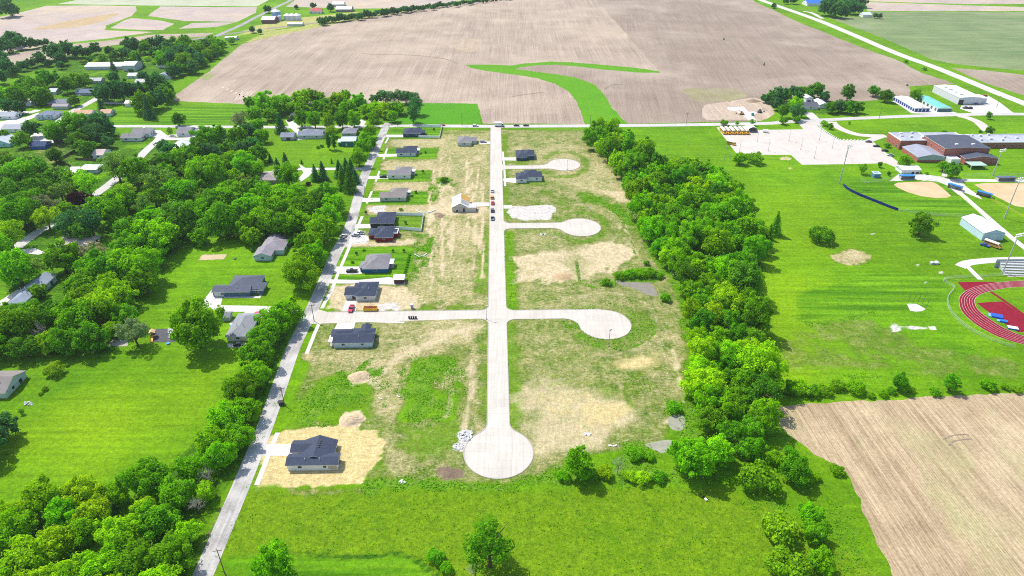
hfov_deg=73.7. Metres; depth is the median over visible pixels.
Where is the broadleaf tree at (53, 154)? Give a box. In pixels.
[44,146,63,162]
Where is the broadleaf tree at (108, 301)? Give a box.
[75,285,122,320]
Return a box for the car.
[233,342,244,346]
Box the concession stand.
[895,165,921,173]
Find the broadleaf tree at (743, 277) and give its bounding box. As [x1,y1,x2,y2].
[727,254,762,295]
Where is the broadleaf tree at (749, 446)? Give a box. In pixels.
[733,437,769,461]
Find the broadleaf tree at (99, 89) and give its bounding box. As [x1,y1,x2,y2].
[94,81,117,101]
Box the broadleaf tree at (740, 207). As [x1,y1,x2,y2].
[724,187,755,223]
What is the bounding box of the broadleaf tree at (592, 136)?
[581,125,609,146]
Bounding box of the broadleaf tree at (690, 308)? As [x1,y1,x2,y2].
[681,298,700,321]
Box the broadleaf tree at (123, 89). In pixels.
[107,77,133,101]
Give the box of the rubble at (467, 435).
[457,430,472,441]
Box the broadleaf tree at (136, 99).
[128,89,155,113]
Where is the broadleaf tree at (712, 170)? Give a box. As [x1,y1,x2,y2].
[706,164,728,178]
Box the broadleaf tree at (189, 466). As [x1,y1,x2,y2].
[167,451,205,482]
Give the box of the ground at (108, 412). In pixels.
[0,0,1023,575]
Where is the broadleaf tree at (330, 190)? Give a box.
[314,182,338,196]
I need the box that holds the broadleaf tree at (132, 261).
[106,245,163,287]
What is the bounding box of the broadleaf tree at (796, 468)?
[777,451,813,488]
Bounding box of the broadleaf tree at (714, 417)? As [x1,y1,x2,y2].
[692,403,727,434]
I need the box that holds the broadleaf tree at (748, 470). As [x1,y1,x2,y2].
[735,459,782,492]
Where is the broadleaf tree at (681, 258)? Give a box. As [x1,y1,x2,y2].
[666,248,686,274]
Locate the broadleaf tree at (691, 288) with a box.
[675,280,704,301]
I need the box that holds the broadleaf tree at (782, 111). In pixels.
[778,103,789,115]
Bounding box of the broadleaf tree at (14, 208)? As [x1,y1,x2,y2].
[0,192,43,229]
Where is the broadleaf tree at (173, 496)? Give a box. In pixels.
[155,472,197,513]
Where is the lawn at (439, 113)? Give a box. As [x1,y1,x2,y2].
[388,103,480,123]
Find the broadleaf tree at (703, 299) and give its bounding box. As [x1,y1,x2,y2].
[693,294,717,310]
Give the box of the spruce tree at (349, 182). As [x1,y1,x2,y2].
[342,165,358,194]
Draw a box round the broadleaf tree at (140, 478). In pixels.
[115,455,169,497]
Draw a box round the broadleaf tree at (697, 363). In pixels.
[687,353,717,379]
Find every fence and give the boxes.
[58,150,75,166]
[75,158,95,160]
[104,102,123,103]
[396,212,423,230]
[418,125,441,137]
[843,184,898,210]
[943,273,1015,345]
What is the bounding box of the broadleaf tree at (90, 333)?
[71,319,110,352]
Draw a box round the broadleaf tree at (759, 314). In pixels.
[741,294,774,333]
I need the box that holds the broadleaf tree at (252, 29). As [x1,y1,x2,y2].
[249,26,255,32]
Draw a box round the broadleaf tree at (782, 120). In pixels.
[778,116,788,123]
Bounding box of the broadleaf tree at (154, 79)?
[143,70,166,89]
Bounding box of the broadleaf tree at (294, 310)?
[279,295,306,324]
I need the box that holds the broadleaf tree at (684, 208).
[677,204,694,213]
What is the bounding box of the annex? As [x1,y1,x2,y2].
[945,156,960,163]
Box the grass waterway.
[467,61,659,123]
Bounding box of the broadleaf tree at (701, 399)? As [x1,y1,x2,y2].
[692,381,733,413]
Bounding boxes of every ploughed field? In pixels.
[0,5,149,52]
[7,33,211,63]
[111,18,172,29]
[149,6,256,21]
[173,0,657,123]
[179,22,234,28]
[286,0,460,8]
[517,0,953,123]
[778,393,1023,575]
[866,2,1023,10]
[869,0,1023,3]
[953,68,1023,94]
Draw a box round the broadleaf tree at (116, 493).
[96,479,129,507]
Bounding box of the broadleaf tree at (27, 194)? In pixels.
[12,186,45,213]
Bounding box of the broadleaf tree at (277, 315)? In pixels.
[253,301,294,333]
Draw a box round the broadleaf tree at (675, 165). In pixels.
[664,161,681,173]
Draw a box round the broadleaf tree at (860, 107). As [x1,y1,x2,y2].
[854,102,865,112]
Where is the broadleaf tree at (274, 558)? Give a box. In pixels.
[246,537,295,575]
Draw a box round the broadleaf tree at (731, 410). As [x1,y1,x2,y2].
[718,394,744,422]
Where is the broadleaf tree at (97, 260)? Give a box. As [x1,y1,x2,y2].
[73,245,123,279]
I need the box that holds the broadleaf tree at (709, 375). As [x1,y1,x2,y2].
[676,366,728,397]
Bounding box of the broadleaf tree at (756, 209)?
[740,198,759,217]
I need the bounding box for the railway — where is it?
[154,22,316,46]
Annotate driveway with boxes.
[0,109,40,113]
[0,113,38,129]
[0,289,20,305]
[20,248,42,254]
[30,132,53,142]
[145,130,167,152]
[163,138,189,139]
[203,290,275,311]
[224,294,261,297]
[229,310,261,324]
[262,444,291,455]
[286,120,298,133]
[297,168,362,169]
[299,164,311,180]
[330,277,404,284]
[334,266,361,273]
[335,322,355,328]
[342,301,355,310]
[347,235,368,242]
[354,224,370,228]
[362,198,379,201]
[368,176,387,178]
[377,154,396,156]
[385,135,402,136]
[472,202,488,205]
[502,157,515,160]
[503,178,515,182]
[503,205,511,208]
[803,11,824,18]
[805,113,820,121]
[828,121,885,136]
[958,116,987,130]
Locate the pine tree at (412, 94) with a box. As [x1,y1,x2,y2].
[407,91,419,100]
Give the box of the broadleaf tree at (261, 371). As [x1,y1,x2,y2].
[233,358,274,386]
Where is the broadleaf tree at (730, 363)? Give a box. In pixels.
[717,349,742,374]
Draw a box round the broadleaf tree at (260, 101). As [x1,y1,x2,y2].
[252,89,271,109]
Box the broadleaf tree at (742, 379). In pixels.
[729,367,758,389]
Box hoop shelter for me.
[745,123,757,131]
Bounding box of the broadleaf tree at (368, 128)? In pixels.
[362,123,377,135]
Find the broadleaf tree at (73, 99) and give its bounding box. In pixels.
[66,95,79,105]
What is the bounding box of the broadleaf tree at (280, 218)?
[262,208,299,237]
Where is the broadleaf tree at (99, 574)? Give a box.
[92,571,125,575]
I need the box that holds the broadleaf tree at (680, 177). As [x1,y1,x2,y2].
[667,165,690,187]
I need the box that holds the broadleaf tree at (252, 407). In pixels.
[231,394,261,425]
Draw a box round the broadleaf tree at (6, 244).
[0,233,13,252]
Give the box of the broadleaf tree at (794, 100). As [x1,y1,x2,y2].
[788,96,804,107]
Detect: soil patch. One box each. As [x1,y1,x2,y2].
[34,13,117,29]
[450,38,479,51]
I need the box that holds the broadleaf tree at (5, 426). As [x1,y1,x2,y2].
[0,411,20,438]
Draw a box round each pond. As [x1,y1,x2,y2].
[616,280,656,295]
[645,440,671,452]
[668,415,684,430]
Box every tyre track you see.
[384,54,455,62]
[943,434,968,439]
[948,438,971,445]
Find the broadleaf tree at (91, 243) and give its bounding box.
[77,240,109,259]
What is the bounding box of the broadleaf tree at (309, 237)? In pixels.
[293,226,323,248]
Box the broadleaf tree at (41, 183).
[15,173,54,200]
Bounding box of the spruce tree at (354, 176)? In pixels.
[352,169,360,184]
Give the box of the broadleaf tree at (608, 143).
[597,133,619,161]
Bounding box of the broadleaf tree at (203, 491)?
[191,479,217,503]
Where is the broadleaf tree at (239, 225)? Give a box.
[231,213,254,236]
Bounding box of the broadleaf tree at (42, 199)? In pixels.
[29,194,59,215]
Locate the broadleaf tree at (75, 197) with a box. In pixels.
[65,189,93,208]
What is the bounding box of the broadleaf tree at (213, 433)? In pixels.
[194,424,233,456]
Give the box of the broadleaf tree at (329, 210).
[314,202,342,228]
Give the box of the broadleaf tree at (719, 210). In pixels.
[700,202,730,221]
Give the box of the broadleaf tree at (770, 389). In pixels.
[745,372,784,408]
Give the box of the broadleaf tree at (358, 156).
[350,147,369,166]
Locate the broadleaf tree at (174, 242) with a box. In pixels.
[164,231,182,250]
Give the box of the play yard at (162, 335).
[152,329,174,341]
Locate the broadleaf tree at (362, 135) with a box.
[359,132,372,141]
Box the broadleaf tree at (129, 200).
[111,187,137,210]
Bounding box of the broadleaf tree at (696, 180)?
[684,176,711,190]
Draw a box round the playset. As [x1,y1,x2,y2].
[149,329,156,341]
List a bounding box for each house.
[0,112,21,119]
[0,133,15,146]
[0,370,26,397]
[1,124,21,131]
[8,272,56,304]
[19,99,36,105]
[29,141,51,148]
[34,111,62,119]
[47,99,67,105]
[49,88,60,94]
[53,134,67,141]
[56,235,100,249]
[70,164,102,174]
[74,110,96,116]
[75,89,93,95]
[91,149,110,158]
[100,109,115,115]
[120,128,155,140]
[127,73,136,78]
[134,79,144,83]
[160,72,171,78]
[175,140,191,148]
[176,127,198,135]
[211,275,267,296]
[225,313,260,340]
[253,233,288,260]
[260,170,278,183]
[285,435,340,470]
[297,129,325,138]
[309,7,322,13]
[328,323,375,347]
[341,128,358,136]
[344,282,378,300]
[359,254,394,272]
[368,226,398,241]
[369,212,396,227]
[379,188,410,200]
[387,167,415,178]
[396,146,419,156]
[402,128,425,136]
[451,193,475,211]
[457,136,476,145]
[515,149,534,160]
[515,170,542,182]
[800,102,818,109]
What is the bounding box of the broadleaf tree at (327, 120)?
[320,110,336,126]
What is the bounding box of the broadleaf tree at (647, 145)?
[632,136,656,157]
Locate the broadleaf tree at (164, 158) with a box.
[154,152,177,166]
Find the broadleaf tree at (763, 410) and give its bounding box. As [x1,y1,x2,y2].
[747,397,784,434]
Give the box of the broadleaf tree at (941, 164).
[937,161,949,170]
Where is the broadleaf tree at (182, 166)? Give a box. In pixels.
[177,161,190,177]
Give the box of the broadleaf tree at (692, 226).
[678,215,699,241]
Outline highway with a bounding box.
[759,0,1023,105]
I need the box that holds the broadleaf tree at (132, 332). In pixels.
[113,316,150,346]
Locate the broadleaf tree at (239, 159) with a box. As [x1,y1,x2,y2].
[231,150,254,176]
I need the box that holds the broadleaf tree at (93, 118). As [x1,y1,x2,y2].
[77,110,110,130]
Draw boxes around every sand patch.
[109,340,127,345]
[199,254,226,259]
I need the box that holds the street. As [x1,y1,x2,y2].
[312,127,630,477]
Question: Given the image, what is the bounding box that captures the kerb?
[341,127,631,478]
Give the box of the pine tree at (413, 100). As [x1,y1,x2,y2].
[408,97,422,112]
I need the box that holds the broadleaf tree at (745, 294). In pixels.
[740,287,758,299]
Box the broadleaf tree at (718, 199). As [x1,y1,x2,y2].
[706,193,723,205]
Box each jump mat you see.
[988,313,1002,318]
[997,319,1007,323]
[1007,325,1018,330]
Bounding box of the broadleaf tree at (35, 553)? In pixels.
[0,532,63,575]
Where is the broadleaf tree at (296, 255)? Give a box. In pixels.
[291,247,318,266]
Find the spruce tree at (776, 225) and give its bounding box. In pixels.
[769,211,782,237]
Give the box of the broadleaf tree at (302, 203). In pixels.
[281,194,315,220]
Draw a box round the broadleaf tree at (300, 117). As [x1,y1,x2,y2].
[293,106,306,126]
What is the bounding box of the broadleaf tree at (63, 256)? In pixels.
[41,238,80,272]
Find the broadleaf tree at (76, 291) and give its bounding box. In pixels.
[62,280,99,306]
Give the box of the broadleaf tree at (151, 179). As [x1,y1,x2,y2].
[137,165,176,194]
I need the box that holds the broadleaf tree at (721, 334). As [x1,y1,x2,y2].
[709,325,730,345]
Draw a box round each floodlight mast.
[838,144,853,183]
[992,149,1005,175]
[1002,233,1023,272]
[1004,177,1023,218]
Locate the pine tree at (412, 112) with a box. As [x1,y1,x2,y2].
[406,104,418,122]
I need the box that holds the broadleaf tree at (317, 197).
[298,187,326,208]
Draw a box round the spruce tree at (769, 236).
[765,224,773,240]
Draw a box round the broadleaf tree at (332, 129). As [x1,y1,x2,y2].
[325,125,337,135]
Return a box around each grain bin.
[271,9,280,15]
[283,13,289,19]
[289,13,293,19]
[294,13,300,20]
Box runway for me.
[990,292,1023,315]
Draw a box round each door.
[214,293,223,296]
[989,235,996,239]
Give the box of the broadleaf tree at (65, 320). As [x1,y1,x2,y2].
[47,295,104,330]
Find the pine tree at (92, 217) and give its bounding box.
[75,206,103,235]
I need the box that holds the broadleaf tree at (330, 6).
[326,3,333,11]
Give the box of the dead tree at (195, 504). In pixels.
[188,498,206,513]
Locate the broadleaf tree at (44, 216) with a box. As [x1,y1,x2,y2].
[29,205,61,229]
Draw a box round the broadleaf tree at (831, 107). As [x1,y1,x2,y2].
[825,102,836,112]
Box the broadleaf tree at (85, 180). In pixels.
[72,168,101,195]
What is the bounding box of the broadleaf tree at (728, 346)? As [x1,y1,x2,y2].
[718,339,742,359]
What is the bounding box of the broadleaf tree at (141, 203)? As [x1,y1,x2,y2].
[131,194,151,211]
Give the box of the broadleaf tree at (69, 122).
[55,111,88,133]
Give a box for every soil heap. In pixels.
[339,413,365,426]
[347,371,369,381]
[552,273,571,279]
[745,99,760,102]
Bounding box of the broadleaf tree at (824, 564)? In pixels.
[807,543,836,575]
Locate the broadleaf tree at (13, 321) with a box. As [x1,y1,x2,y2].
[0,303,38,339]
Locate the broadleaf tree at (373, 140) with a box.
[361,135,376,146]
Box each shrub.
[42,360,65,375]
[286,233,300,244]
[426,547,445,565]
[440,176,448,181]
[440,560,453,574]
[556,471,571,481]
[586,468,598,480]
[596,464,612,479]
[601,277,611,284]
[614,271,626,278]
[622,470,636,482]
[623,269,634,277]
[625,446,637,454]
[629,452,639,462]
[634,269,646,276]
[635,470,652,486]
[636,447,646,459]
[644,267,656,276]
[645,451,654,461]
[652,469,667,483]
[654,271,664,278]
[660,293,670,301]
[666,400,682,414]
[720,119,728,124]
[745,151,763,163]
[751,448,765,460]
[764,449,785,466]
[777,380,788,392]
[780,379,800,393]
[783,445,798,455]
[793,379,810,395]
[806,383,819,397]
[808,225,835,241]
[811,472,821,481]
[816,383,832,395]
[829,379,846,390]
[829,462,845,475]
[845,380,865,395]
[865,392,875,398]
[877,389,887,397]
[887,386,897,394]
[905,386,916,392]
[929,386,943,395]
[979,378,998,391]
[1000,383,1009,390]
[1010,385,1022,394]
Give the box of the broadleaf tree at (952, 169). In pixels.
[943,160,962,178]
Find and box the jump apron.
[977,301,1023,331]
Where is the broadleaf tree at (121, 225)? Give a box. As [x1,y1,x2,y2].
[110,216,141,239]
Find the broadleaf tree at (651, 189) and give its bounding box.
[647,186,664,199]
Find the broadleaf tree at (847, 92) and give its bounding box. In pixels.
[840,84,855,101]
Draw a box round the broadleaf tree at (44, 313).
[36,299,63,329]
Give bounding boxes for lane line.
[959,282,1023,343]
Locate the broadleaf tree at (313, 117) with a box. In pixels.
[305,108,320,128]
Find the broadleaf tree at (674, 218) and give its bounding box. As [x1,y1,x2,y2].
[663,216,684,231]
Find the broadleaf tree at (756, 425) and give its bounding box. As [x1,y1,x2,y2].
[742,414,766,441]
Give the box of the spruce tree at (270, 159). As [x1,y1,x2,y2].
[268,153,272,162]
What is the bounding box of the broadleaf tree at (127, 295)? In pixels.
[107,282,139,304]
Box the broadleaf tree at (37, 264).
[30,257,42,272]
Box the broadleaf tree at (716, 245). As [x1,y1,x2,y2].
[700,227,735,256]
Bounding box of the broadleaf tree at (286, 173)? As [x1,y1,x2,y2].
[272,161,300,184]
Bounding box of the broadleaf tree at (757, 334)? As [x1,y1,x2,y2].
[746,327,766,345]
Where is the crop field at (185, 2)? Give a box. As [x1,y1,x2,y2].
[59,0,267,5]
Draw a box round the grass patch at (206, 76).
[202,74,213,79]
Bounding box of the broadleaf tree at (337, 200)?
[320,193,345,212]
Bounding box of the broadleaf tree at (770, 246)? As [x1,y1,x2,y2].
[757,233,773,252]
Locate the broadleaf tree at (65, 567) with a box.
[41,551,87,575]
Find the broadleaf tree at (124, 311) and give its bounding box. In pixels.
[109,303,139,327]
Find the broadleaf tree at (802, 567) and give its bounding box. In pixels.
[764,546,812,575]
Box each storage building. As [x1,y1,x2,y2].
[893,96,929,111]
[917,95,934,101]
[922,99,951,111]
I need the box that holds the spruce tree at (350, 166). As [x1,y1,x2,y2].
[347,158,359,178]
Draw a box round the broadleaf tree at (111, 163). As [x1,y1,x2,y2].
[96,150,129,182]
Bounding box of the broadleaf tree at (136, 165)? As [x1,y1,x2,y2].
[115,152,149,183]
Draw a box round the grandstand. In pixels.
[994,259,1023,276]
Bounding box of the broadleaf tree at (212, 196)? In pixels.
[195,188,228,209]
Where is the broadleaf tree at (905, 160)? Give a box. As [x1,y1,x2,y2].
[897,154,915,165]
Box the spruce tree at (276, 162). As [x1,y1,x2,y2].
[274,157,280,168]
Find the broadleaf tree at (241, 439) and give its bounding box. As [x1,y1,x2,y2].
[222,422,256,448]
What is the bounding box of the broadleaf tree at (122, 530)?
[91,513,144,550]
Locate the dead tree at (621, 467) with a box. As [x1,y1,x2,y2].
[612,457,626,473]
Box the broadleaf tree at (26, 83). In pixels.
[17,76,48,96]
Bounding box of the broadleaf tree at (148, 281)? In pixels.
[122,265,158,294]
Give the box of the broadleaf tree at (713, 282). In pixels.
[707,272,728,295]
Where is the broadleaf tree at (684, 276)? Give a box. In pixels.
[675,260,697,286]
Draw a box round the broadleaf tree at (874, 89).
[867,85,881,96]
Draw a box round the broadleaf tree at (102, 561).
[73,541,128,575]
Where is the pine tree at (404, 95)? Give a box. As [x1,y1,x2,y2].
[400,90,409,103]
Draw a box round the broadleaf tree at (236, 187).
[226,178,249,197]
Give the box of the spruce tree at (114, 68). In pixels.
[109,58,117,70]
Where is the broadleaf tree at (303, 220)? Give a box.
[282,206,308,235]
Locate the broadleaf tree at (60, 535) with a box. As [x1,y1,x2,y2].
[35,519,79,560]
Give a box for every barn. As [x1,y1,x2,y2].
[84,64,122,69]
[87,62,123,64]
[121,61,142,70]
[261,16,278,23]
[332,2,345,6]
[335,6,353,11]
[337,136,357,146]
[802,0,820,5]
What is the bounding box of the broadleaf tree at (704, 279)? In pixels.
[697,271,721,289]
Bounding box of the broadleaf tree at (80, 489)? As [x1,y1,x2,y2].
[57,473,104,508]
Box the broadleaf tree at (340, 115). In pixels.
[334,107,348,127]
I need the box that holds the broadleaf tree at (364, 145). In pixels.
[353,138,372,152]
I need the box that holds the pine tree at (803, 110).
[800,106,806,117]
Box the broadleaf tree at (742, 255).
[729,249,757,268]
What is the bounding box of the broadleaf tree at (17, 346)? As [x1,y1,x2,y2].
[3,333,40,357]
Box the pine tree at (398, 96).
[394,89,402,103]
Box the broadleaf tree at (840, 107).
[835,98,846,112]
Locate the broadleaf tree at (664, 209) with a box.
[657,202,680,216]
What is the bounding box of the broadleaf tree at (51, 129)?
[37,120,68,142]
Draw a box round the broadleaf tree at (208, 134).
[188,125,218,142]
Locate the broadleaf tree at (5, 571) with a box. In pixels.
[0,557,14,575]
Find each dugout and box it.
[898,174,915,179]
[947,183,963,190]
[976,190,992,197]
[995,176,1016,180]
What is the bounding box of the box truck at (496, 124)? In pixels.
[494,122,503,126]
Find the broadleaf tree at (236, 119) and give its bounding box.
[228,109,249,125]
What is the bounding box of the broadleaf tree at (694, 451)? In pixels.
[665,434,726,478]
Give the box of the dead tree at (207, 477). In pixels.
[199,469,211,480]
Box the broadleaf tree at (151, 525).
[137,500,182,543]
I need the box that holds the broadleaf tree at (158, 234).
[132,217,182,250]
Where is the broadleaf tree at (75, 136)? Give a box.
[63,129,91,149]
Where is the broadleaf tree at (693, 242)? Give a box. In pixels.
[682,230,698,248]
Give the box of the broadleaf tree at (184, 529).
[170,519,206,543]
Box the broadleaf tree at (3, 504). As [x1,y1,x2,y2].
[0,498,25,523]
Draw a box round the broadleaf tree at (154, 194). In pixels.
[134,184,167,207]
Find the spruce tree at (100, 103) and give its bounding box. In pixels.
[96,97,105,110]
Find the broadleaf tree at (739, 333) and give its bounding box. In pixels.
[728,322,749,341]
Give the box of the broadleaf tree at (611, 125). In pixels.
[603,118,622,133]
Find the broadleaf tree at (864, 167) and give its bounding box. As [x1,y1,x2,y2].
[857,164,867,172]
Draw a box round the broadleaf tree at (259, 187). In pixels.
[249,181,275,202]
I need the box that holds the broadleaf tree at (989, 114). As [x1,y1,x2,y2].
[985,111,992,117]
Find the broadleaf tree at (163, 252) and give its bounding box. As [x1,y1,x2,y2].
[152,248,167,267]
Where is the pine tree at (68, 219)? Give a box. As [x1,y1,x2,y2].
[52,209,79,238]
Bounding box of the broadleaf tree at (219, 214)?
[193,201,247,236]
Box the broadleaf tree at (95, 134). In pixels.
[78,122,106,144]
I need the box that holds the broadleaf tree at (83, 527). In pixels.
[65,512,101,546]
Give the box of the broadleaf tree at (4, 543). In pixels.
[0,527,13,552]
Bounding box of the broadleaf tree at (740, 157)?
[732,152,747,164]
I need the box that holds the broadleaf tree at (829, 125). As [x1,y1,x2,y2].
[825,123,833,128]
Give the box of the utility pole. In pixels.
[213,549,225,574]
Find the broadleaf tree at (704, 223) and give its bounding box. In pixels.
[695,217,721,242]
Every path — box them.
[955,257,1023,268]
[957,192,1023,249]
[964,265,982,279]
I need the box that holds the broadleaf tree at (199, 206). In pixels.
[185,197,209,224]
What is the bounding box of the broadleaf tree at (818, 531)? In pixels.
[799,518,832,544]
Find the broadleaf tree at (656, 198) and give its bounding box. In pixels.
[645,192,665,208]
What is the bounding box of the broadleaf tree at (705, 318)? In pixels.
[687,307,716,335]
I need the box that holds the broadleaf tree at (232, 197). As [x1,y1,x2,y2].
[210,182,239,204]
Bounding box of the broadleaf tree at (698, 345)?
[687,335,717,364]
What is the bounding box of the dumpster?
[363,306,377,310]
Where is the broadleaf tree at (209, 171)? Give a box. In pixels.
[184,153,226,189]
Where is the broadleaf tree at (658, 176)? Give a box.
[648,168,670,186]
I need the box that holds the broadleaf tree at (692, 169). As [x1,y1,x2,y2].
[678,164,696,181]
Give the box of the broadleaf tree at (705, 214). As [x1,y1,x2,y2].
[695,206,712,233]
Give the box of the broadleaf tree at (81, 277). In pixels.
[60,266,97,295]
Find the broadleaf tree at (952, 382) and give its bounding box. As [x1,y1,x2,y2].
[943,372,962,390]
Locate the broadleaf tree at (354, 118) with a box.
[346,109,362,127]
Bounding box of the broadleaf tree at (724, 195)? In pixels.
[713,192,732,199]
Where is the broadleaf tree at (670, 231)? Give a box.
[661,220,678,237]
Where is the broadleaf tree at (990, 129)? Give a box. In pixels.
[985,126,995,133]
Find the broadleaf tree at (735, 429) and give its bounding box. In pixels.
[717,420,751,448]
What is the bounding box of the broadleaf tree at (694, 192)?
[678,181,712,209]
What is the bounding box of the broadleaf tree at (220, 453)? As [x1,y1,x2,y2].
[199,438,238,470]
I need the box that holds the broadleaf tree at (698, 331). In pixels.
[683,325,712,342]
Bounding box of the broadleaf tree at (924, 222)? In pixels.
[907,211,939,234]
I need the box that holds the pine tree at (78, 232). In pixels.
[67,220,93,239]
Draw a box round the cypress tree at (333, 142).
[331,132,336,149]
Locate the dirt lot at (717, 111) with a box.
[702,98,773,120]
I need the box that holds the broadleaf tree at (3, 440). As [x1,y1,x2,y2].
[0,437,7,451]
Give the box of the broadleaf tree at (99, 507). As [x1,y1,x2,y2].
[71,491,111,527]
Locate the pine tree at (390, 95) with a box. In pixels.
[384,91,394,101]
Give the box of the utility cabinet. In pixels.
[278,400,283,405]
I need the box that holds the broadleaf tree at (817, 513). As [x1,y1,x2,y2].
[796,501,825,524]
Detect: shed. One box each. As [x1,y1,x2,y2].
[124,100,131,106]
[222,311,232,320]
[225,36,238,39]
[287,22,303,25]
[393,274,405,283]
[802,94,813,101]
[813,98,825,107]
[859,12,871,16]
[871,171,880,177]
[959,214,1004,240]
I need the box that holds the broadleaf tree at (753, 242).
[742,234,769,258]
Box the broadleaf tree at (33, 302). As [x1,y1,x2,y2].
[8,298,44,325]
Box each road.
[14,134,195,247]
[42,97,99,128]
[65,125,409,127]
[192,123,390,575]
[214,0,291,36]
[409,113,1023,127]
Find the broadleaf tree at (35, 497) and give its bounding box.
[13,472,69,518]
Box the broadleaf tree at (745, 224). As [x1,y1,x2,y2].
[734,212,769,238]
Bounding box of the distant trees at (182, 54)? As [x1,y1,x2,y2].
[0,0,882,315]
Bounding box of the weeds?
[216,178,973,575]
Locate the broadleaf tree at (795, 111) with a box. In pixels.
[788,103,801,118]
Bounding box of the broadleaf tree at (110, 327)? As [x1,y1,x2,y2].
[101,321,126,339]
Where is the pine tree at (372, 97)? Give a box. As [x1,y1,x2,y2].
[368,93,379,102]
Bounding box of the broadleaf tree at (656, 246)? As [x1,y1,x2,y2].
[648,237,667,255]
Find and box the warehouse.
[932,85,987,104]
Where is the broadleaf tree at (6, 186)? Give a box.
[0,177,27,198]
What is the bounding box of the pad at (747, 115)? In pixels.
[727,106,756,121]
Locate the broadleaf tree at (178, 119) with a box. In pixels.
[170,111,185,125]
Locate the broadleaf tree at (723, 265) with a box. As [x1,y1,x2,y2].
[707,256,741,287]
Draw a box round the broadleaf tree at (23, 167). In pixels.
[0,157,38,184]
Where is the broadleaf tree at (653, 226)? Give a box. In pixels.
[638,214,667,242]
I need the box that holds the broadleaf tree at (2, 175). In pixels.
[0,169,19,189]
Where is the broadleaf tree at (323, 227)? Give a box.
[305,212,341,238]
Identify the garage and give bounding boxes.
[51,104,71,108]
[89,78,105,83]
[280,132,296,139]
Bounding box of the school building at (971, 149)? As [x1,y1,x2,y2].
[886,132,1023,168]
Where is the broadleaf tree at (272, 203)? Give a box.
[250,188,295,225]
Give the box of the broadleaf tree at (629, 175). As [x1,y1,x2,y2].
[620,172,642,189]
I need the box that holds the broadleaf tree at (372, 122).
[368,118,379,125]
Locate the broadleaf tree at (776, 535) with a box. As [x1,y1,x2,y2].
[760,509,799,554]
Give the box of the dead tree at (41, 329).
[30,323,49,335]
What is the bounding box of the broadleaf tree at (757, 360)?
[736,337,790,391]
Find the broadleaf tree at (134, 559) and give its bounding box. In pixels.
[112,535,159,575]
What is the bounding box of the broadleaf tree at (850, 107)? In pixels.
[839,100,855,113]
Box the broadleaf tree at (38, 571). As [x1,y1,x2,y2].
[12,565,58,575]
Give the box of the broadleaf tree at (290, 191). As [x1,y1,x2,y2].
[269,183,307,202]
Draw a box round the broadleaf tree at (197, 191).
[177,176,204,192]
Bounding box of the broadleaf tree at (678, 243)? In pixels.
[661,234,691,257]
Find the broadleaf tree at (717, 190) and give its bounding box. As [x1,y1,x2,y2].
[707,183,729,196]
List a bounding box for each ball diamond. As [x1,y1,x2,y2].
[894,182,950,197]
[975,183,1023,206]
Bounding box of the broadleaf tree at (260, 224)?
[247,206,276,233]
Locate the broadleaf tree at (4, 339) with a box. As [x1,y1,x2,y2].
[0,324,12,355]
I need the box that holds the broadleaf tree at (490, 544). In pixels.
[462,513,514,573]
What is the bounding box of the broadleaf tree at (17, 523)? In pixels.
[0,507,39,540]
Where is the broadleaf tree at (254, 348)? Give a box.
[236,336,274,367]
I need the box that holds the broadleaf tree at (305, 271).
[280,253,321,290]
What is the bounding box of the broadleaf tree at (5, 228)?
[0,219,25,247]
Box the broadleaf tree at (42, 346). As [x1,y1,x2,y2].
[34,331,53,352]
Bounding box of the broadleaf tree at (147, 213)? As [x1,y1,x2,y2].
[133,205,163,228]
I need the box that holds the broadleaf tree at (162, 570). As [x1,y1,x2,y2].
[138,561,182,575]
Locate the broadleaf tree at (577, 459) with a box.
[562,444,594,480]
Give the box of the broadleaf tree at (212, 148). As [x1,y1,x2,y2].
[198,142,221,155]
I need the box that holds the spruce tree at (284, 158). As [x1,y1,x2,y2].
[280,152,291,165]
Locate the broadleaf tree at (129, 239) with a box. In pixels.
[107,231,149,251]
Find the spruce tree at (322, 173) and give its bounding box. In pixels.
[318,161,329,181]
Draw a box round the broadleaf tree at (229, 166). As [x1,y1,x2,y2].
[215,154,232,173]
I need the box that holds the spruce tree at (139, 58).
[136,53,144,66]
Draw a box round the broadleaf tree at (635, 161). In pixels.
[622,147,643,172]
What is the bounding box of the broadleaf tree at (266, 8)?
[262,5,270,11]
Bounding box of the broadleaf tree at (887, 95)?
[877,89,895,101]
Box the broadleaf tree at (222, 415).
[206,399,247,429]
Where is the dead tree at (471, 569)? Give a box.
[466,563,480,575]
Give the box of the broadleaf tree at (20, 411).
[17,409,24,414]
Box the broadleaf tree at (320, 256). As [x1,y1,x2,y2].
[299,239,328,265]
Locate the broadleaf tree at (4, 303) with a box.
[1,301,8,311]
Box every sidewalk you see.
[254,433,279,484]
[305,324,319,353]
[321,216,363,307]
[379,321,403,322]
[502,152,505,185]
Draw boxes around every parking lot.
[717,122,897,166]
[893,101,955,113]
[960,96,1012,112]
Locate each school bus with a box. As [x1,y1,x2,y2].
[719,126,726,133]
[724,126,731,133]
[727,140,735,144]
[729,126,735,133]
[733,126,740,133]
[738,126,744,133]
[742,126,749,133]
[983,238,1001,248]
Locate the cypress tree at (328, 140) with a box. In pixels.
[324,131,330,147]
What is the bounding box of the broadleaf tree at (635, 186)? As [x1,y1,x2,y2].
[623,174,650,199]
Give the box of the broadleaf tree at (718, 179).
[703,172,728,189]
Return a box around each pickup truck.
[346,268,357,272]
[348,304,354,311]
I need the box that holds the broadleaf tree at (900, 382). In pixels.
[892,371,910,391]
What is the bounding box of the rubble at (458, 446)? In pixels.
[452,442,463,449]
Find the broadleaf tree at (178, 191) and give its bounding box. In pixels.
[159,177,198,202]
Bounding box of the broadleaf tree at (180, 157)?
[169,151,194,170]

